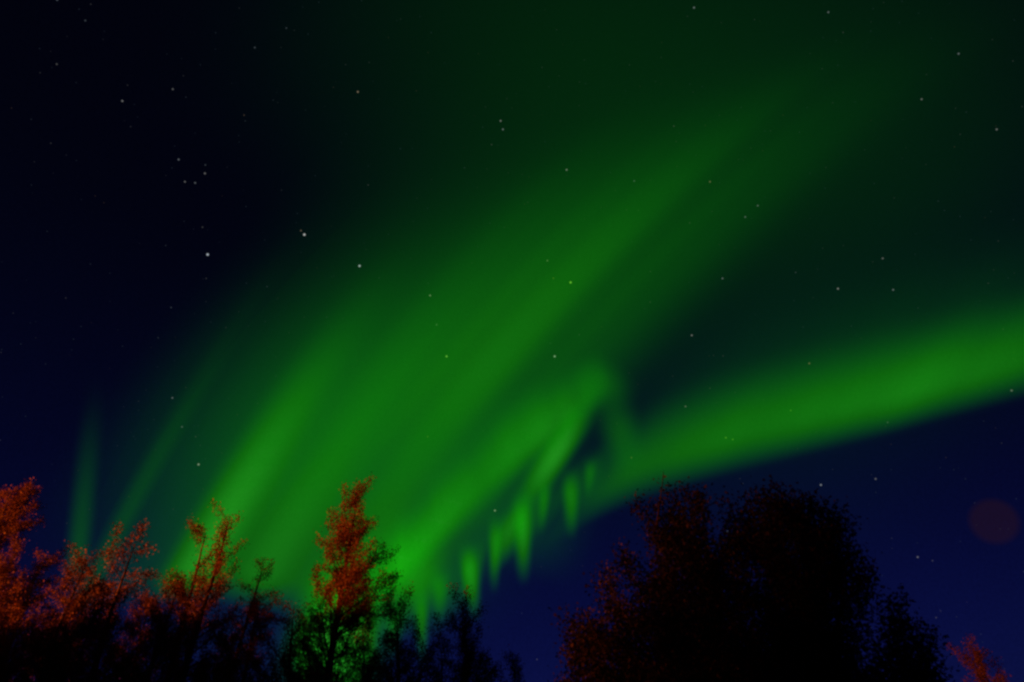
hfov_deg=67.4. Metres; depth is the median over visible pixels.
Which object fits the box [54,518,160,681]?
birch
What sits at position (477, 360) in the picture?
aurora curtains
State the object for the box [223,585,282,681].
birch
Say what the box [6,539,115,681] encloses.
birch
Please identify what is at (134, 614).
birch
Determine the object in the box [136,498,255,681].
birch
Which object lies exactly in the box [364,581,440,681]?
birch
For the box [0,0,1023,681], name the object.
sky
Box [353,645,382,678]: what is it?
birch
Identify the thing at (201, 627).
birch
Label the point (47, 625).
birch
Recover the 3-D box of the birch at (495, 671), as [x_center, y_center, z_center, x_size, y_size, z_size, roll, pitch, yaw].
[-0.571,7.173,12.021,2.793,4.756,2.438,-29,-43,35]
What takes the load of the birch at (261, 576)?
on the ground
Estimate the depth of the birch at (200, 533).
15.13 m
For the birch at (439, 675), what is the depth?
13.22 m
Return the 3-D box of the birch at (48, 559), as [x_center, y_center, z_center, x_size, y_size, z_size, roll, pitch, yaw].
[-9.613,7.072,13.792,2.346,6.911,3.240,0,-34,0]
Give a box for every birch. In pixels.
[0,477,46,681]
[0,543,71,680]
[0,549,115,681]
[0,554,34,615]
[0,596,58,681]
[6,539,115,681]
[12,566,89,681]
[16,572,149,681]
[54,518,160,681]
[63,566,215,681]
[95,595,197,681]
[111,580,161,681]
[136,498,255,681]
[144,516,231,681]
[151,594,243,681]
[186,608,262,681]
[196,554,274,681]
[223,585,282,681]
[227,471,403,681]
[259,589,346,681]
[342,620,374,681]
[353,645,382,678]
[356,641,453,681]
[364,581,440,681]
[406,612,475,681]
[433,582,497,681]
[473,646,512,681]
[497,644,525,681]
[946,633,1011,681]
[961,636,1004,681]
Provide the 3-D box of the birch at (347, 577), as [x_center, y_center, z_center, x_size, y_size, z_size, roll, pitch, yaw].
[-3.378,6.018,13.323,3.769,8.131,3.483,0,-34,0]
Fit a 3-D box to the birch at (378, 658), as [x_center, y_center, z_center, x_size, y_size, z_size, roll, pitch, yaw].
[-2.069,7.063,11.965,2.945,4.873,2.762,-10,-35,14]
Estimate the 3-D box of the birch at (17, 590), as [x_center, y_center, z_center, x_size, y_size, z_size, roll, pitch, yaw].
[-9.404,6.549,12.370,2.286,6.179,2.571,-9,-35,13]
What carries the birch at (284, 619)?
on the ground
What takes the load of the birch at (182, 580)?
on the ground
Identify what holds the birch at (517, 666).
on the ground
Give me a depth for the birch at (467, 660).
12.71 m
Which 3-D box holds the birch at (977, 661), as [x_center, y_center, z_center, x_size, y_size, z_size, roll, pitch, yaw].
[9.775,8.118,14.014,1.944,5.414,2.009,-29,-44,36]
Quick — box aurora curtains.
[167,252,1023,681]
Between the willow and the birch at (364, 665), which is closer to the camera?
the willow
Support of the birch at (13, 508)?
on the ground
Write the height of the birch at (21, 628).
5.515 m
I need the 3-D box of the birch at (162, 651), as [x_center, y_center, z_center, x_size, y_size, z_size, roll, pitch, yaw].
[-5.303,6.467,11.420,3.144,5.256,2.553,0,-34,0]
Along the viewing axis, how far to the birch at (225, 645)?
12.89 m
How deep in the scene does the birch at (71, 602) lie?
17.23 m
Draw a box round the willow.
[547,470,959,681]
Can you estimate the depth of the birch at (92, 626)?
10.84 m
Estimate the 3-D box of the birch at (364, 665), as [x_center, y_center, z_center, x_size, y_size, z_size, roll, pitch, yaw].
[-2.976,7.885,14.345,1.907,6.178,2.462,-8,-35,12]

